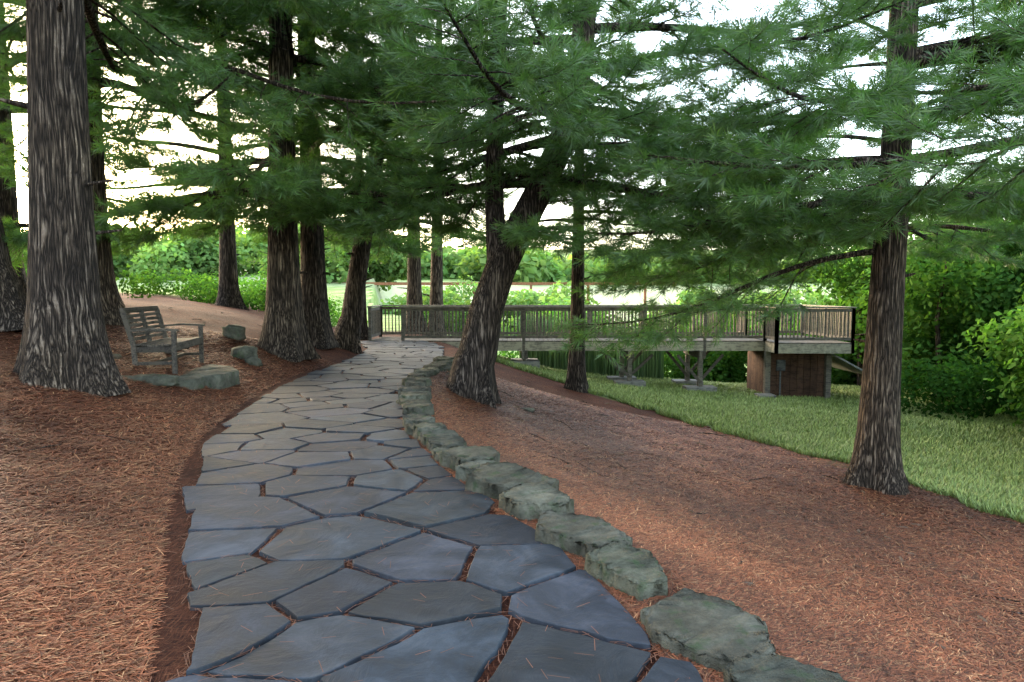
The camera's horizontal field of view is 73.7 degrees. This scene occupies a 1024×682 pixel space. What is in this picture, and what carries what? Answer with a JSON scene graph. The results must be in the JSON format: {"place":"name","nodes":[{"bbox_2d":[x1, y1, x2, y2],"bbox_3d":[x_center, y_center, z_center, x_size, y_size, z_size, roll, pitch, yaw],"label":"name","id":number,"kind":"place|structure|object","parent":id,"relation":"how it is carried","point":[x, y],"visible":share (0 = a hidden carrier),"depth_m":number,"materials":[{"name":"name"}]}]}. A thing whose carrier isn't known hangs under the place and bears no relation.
{"place":"outdoors","nodes":[
{"label":"outdoors","id":0,"kind":"place"},
{"bbox_2d":[166,340,702,681],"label":"flagstone path","id":1,"kind":"structure","parent":0,"point":[445,608],"depth_m":3.90,"materials":[{"name":"stone"}]},
{"bbox_2d":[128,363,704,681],"bbox_3d":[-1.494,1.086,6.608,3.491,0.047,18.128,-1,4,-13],"label":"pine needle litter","id":2,"kind":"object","parent":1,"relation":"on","point":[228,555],"visible":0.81,"depth_m":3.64,"materials":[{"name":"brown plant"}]},
{"bbox_2d":[0,250,1023,681],"bbox_3d":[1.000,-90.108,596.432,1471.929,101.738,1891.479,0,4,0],"label":"ground","id":3,"kind":"structure","parent":0,"point":[178,632],"depth_m":9.34,"materials":[{"name":"brown soil"}]},
{"bbox_2d":[0,27,25,88],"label":"pine","id":4,"kind":"object","parent":3,"relation":"on","point":[12,46],"visible":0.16,"depth_m":11.36,"materials":[{"name":"green plant"}]},
{"bbox_2d":[0,0,183,294],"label":"pine","id":5,"kind":"object","parent":3,"relation":"on","point":[9,203],"visible":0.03,"depth_m":16.58,"materials":[{"name":"green plant"}]},
{"bbox_2d":[0,0,274,331],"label":"pine","id":6,"kind":"object","parent":3,"relation":"on","point":[12,301],"visible":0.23,"depth_m":10.35,"materials":[{"name":"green plant"}]},
{"bbox_2d":[13,14,367,309],"bbox_3d":[-10.149,-9.047,22.149,10.605,16.120,9.266,-2,5,-30],"label":"pine","id":7,"kind":"object","parent":3,"relation":"on","point":[229,294],"visible":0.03,"depth_m":22.60,"materials":[{"name":"green plant"}]},
{"bbox_2d":[24,261,367,326],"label":"ridge brush","id":8,"kind":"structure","parent":3,"relation":"on","point":[254,292],"depth_m":25.40,"materials":[{"name":"green plant"}]},
{"bbox_2d":[23,221,421,291],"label":"bushes","id":9,"kind":"object","parent":3,"relation":"on","point":[193,255],"visible":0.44,"depth_m":76.31,"materials":[{"name":"green plant"}]},
{"bbox_2d":[26,0,447,348],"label":"pine","id":10,"kind":"object","parent":3,"relation":"on","point":[315,297],"visible":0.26,"depth_m":14.86,"materials":[{"name":"green plant"}]},
{"bbox_2d":[1,0,536,361],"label":"pine","id":11,"kind":"object","parent":3,"relation":"on","point":[284,334],"visible":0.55,"depth_m":12.22,"materials":[{"name":"green plant"}]},
{"bbox_2d":[0,0,537,326],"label":"pine","id":12,"kind":"object","parent":3,"relation":"on","point":[245,107],"visible":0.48,"depth_m":11.10,"materials":[{"name":"green plant"}]},
{"bbox_2d":[0,0,576,396],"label":"pine","id":13,"kind":"object","parent":3,"relation":"on","point":[64,344],"visible":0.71,"depth_m":7.65,"materials":[{"name":"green plant"}]},
{"bbox_2d":[113,324,534,412],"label":"rocks","id":14,"kind":"object","parent":3,"relation":"on","point":[213,376],"visible":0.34,"depth_m":10.29,"materials":[{"name":"stone"}]},
{"bbox_2d":[119,306,204,373],"bbox_3d":[-5.353,-0.050,10.564,0.770,0.961,1.595,-1,4,-11],"label":"garden bench","id":15,"kind":"object","parent":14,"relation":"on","point":[173,344],"visible":0.98,"depth_m":10.17,"materials":[{"name":"brown wood"}]},
{"bbox_2d":[221,5,469,339],"bbox_3d":[-5.298,-6.391,20.957,8.350,13.123,8.758,0,4,0],"label":"pine","id":16,"kind":"object","parent":3,"relation":"on","point":[364,324],"visible":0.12,"depth_m":22.32,"materials":[{"name":"green plant"}]},
{"bbox_2d":[205,0,546,353],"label":"pine","id":17,"kind":"object","parent":3,"relation":"on","point":[348,329],"visible":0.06,"depth_m":17.45,"materials":[{"name":"green plant"}]},
{"bbox_2d":[299,6,538,331],"bbox_3d":[-3.518,-8.117,25.952,10.567,16.544,8.944,0,4,0],"label":"pine","id":18,"kind":"object","parent":3,"relation":"on","point":[436,286],"visible":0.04,"depth_m":26.49,"materials":[{"name":"green plant"}]},
{"bbox_2d":[320,0,532,331],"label":"pine","id":19,"kind":"object","parent":3,"relation":"on","point":[414,289],"visible":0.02,"depth_m":25.67,"materials":[{"name":"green plant"}]},
{"bbox_2d":[242,282,656,304],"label":"hedge","id":20,"kind":"object","parent":3,"relation":"on","point":[457,283],"visible":0.1,"depth_m":71.60,"materials":[{"name":"green plant"}]},
{"bbox_2d":[114,223,855,284],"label":"treeline","id":21,"kind":"object","parent":3,"relation":"on","point":[532,267],"visible":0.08,"depth_m":150.69,"materials":[{"name":"green plant"}]},
{"bbox_2d":[0,324,1023,681],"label":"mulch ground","id":22,"kind":"structure","parent":3,"relation":"on","point":[794,614],"depth_m":5.77,"materials":[{"name":"brown wood"}]},
{"bbox_2d":[0,307,1023,644],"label":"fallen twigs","id":23,"kind":"object","parent":3,"relation":"on","point":[582,465],"visible":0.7,"depth_m":9.17,"materials":[{"name":"brown wood"}]},
{"bbox_2d":[113,312,987,647],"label":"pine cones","id":24,"kind":"object","parent":3,"relation":"on","point":[981,618],"visible":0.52,"depth_m":8.94,"materials":[{"name":"brown plant"}]},
{"bbox_2d":[432,1,677,392],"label":"pine","id":25,"kind":"object","parent":3,"relation":"on","point":[576,379],"visible":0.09,"depth_m":17.85,"materials":[{"name":"green plant"}]},
{"bbox_2d":[515,311,663,378],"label":"bushes","id":26,"kind":"object","parent":3,"relation":"on","point":[652,367],"visible":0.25,"depth_m":24.80,"materials":[{"name":"green plant"}]},
{"bbox_2d":[218,0,993,408],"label":"pine","id":27,"kind":"object","parent":3,"relation":"on","point":[556,88],"visible":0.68,"depth_m":10.22,"materials":[{"name":"green plant"}]},
{"bbox_2d":[379,275,834,334],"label":"bushes","id":28,"kind":"object","parent":3,"relation":"on","point":[517,298],"visible":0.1,"depth_m":58.97,"materials":[{"name":"green plant"}]},
{"bbox_2d":[367,304,862,398],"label":"wooden boardwalk","id":29,"kind":"structure","parent":3,"relation":"on","point":[797,365],"depth_m":21.57,"materials":[{"name":"brown wood"}]},
{"bbox_2d":[396,356,848,681],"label":"edging stones","id":30,"kind":"object","parent":3,"relation":"on","point":[730,640],"visible":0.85,"depth_m":3.83,"materials":[{"name":"stone"}]},
{"bbox_2d":[424,298,856,384],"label":"shrubs","id":31,"kind":"object","parent":3,"relation":"on","point":[729,367],"visible":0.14,"depth_m":28.55,"materials":[{"name":"green plant"}]},
{"bbox_2d":[489,0,1023,496],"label":"pine","id":32,"kind":"object","parent":3,"relation":"on","point":[875,460],"visible":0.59,"depth_m":10.49,"materials":[{"name":"green plant"}]},
{"bbox_2d":[594,0,1023,256],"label":"pine","id":33,"kind":"object","parent":3,"relation":"on","point":[918,130],"visible":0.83,"depth_m":7.97,"materials":[{"name":"green plant"}]},
{"bbox_2d":[666,0,1023,334],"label":"pine","id":34,"kind":"object","parent":3,"relation":"on","point":[979,240],"visible":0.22,"depth_m":15.46,"materials":[{"name":"green plant"}]},
{"bbox_2d":[779,157,1023,431],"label":"thicket","id":35,"kind":"object","parent":3,"relation":"on","point":[965,303],"visible":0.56,"depth_m":20.80,"materials":[{"name":"green plant"}]},
{"bbox_2d":[901,345,1023,423],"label":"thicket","id":36,"kind":"object","parent":3,"relation":"on","point":[966,397],"visible":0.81,"depth_m":18.51,"materials":[{"name":"green plant"}]},
{"bbox_2d":[4,0,1023,249],"label":"sky","id":37,"kind":"structure","parent":0,"point":[745,5],"materials":[{"name":"white"}]},
{"bbox_2d":[496,354,1023,523],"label":"lawn grass","id":38,"kind":"structure","parent":0,"point":[978,462],"depth_m":15.81,"materials":[{"name":"green plant"}]}
]}

